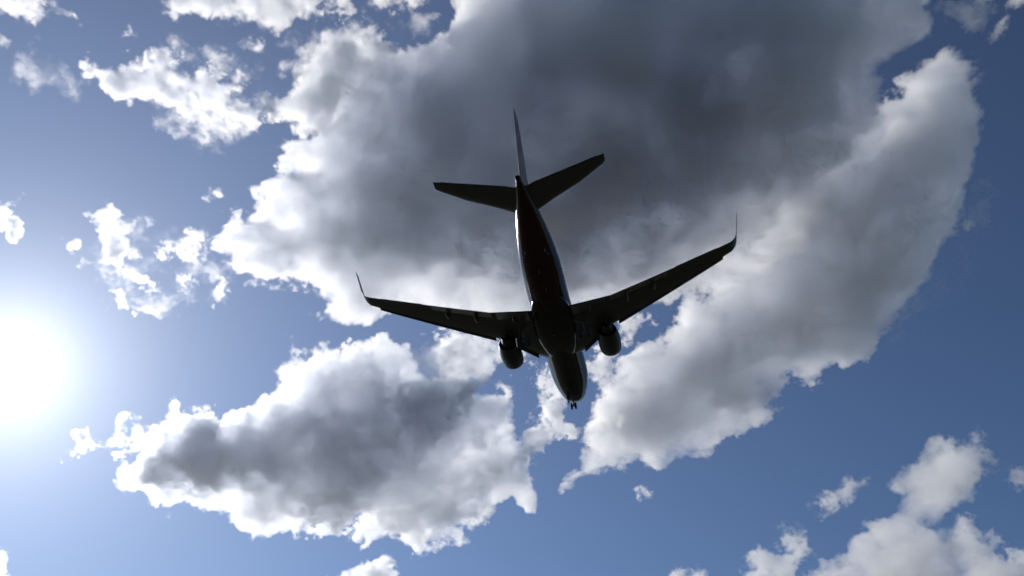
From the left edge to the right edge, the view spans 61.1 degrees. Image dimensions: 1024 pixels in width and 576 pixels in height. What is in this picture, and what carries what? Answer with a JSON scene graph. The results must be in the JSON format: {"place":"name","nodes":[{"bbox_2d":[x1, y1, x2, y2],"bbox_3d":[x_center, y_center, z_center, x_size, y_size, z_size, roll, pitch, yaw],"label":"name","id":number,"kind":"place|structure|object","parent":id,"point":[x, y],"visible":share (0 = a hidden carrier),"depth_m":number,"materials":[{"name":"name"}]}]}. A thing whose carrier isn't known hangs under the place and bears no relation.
{"place":"outdoors","nodes":[
{"label":"outdoors","id":0,"kind":"place"},
{"bbox_2d":[0,0,1023,575],"label":"sky","id":1,"kind":"structure","parent":0,"point":[199,377],"materials":[{"name":"blue"}]},
{"bbox_2d":[355,107,736,409],"bbox_3d":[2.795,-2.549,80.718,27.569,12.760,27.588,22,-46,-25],"label":"airliner","id":2,"kind":"object","parent":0,"point":[557,329],"visible":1,"depth_m":80.09,"materials":[{"name":"paint"}]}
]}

